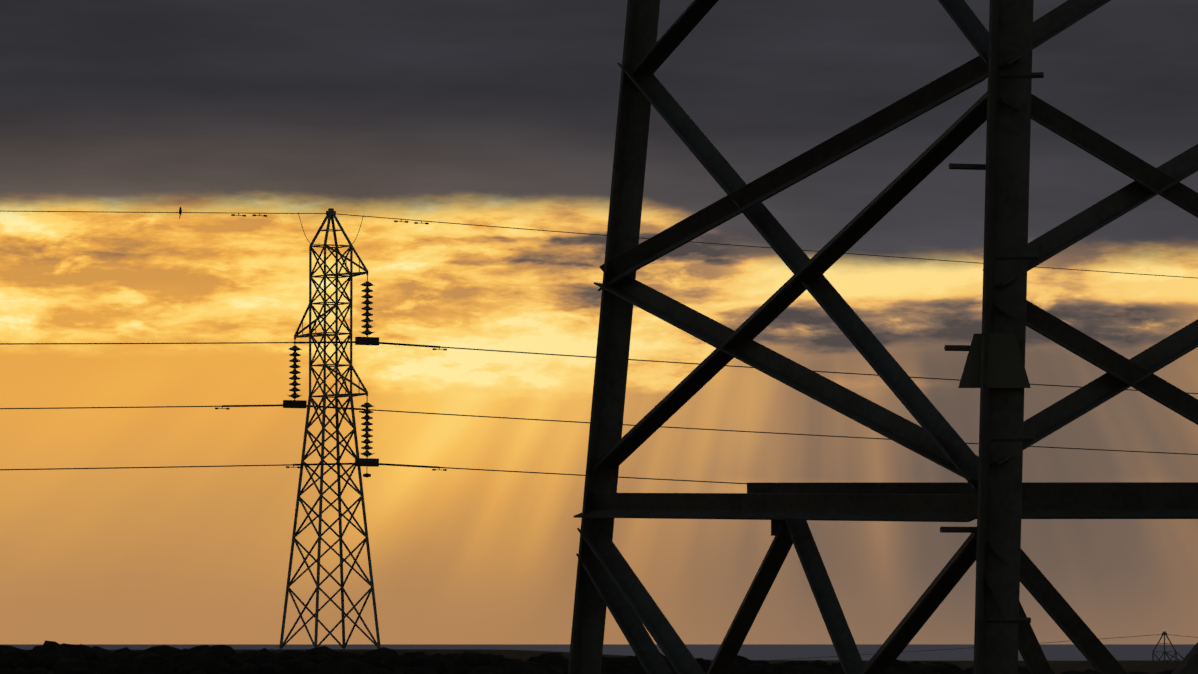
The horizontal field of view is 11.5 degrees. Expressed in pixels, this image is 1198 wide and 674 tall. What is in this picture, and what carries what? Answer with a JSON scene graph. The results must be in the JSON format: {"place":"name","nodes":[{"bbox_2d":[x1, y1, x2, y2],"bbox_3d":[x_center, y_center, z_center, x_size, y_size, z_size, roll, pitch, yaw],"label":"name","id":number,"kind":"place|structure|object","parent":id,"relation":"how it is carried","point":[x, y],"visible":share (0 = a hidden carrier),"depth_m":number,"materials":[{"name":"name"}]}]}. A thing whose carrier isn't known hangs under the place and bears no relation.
{"place":"outdoors","nodes":[
{"label":"outdoors","id":0,"kind":"place"},
{"bbox_2d":[0,644,1194,660],"bbox_3d":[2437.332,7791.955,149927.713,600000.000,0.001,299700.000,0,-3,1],"label":"sea","id":1,"kind":"structure","parent":0,"point":[1072,652],"depth_m":28565.09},
{"bbox_2d":[0,0,1197,643],"label":"sky","id":2,"kind":"structure","parent":0,"point":[500,113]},
{"bbox_2d":[26,649,1181,673],"bbox_3d":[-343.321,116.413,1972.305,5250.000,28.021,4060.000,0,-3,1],"label":"ground","id":3,"kind":"structure","parent":0,"point":[1143,666],"depth_m":341.04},
{"bbox_2d":[279,208,380,648],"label":"pylon","id":4,"kind":"object","parent":3,"relation":"on","point":[331,217],"visible":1,"depth_m":300.21,"materials":[{"name":"metal"}]},
{"bbox_2d":[289,281,372,455],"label":"insulators","id":5,"kind":"object","parent":4,"relation":"attached to","point":[366,411],"visible":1,"depth_m":297.19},
{"bbox_2d":[0,211,1197,483],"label":"power lines","id":6,"kind":"object","parent":4,"relation":"attached to","point":[484,349],"visible":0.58,"depth_m":303.56,"materials":[{"name":"black metal"}]},
{"bbox_2d":[179,207,446,476],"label":"pylon fittings","id":7,"kind":"object","parent":6,"relation":"attached to","point":[366,461],"visible":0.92,"depth_m":297.49,"materials":[{"name":"black metal"}]},
{"bbox_2d":[0,640,1174,673],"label":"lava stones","id":8,"kind":"object","parent":3,"relation":"on","point":[57,658],"visible":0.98,"depth_m":85.70,"materials":[{"name":"black stone"}]},
{"bbox_2d":[568,0,1197,673],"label":"pylon","id":9,"kind":"object","parent":3,"relation":"on","point":[996,498],"visible":1,"depth_m":21.59,"materials":[{"name":"metal"}]},
{"bbox_2d":[958,334,1030,387],"bbox_3d":[1.381,0.083,20.692,0.253,0.190,0.012,0,-3,1],"label":"metal plate","id":10,"kind":"object","parent":9,"relation":"attached to","point":[1006,367],"visible":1,"depth_m":20.68,"materials":[{"name":"black metal"}]},
{"bbox_2d":[1152,631,1183,659],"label":"distant pylon","id":11,"kind":"object","parent":3,"relation":"on","point":[1164,633],"visible":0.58,"depth_m":558.08,"materials":[{"name":"metal"}]},
{"bbox_2d":[780,634,1197,659],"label":"power line","id":12,"kind":"object","parent":11,"relation":"attached to","point":[973,647],"visible":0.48,"depth_m":541.51,"materials":[{"name":"black metal"}]}
]}

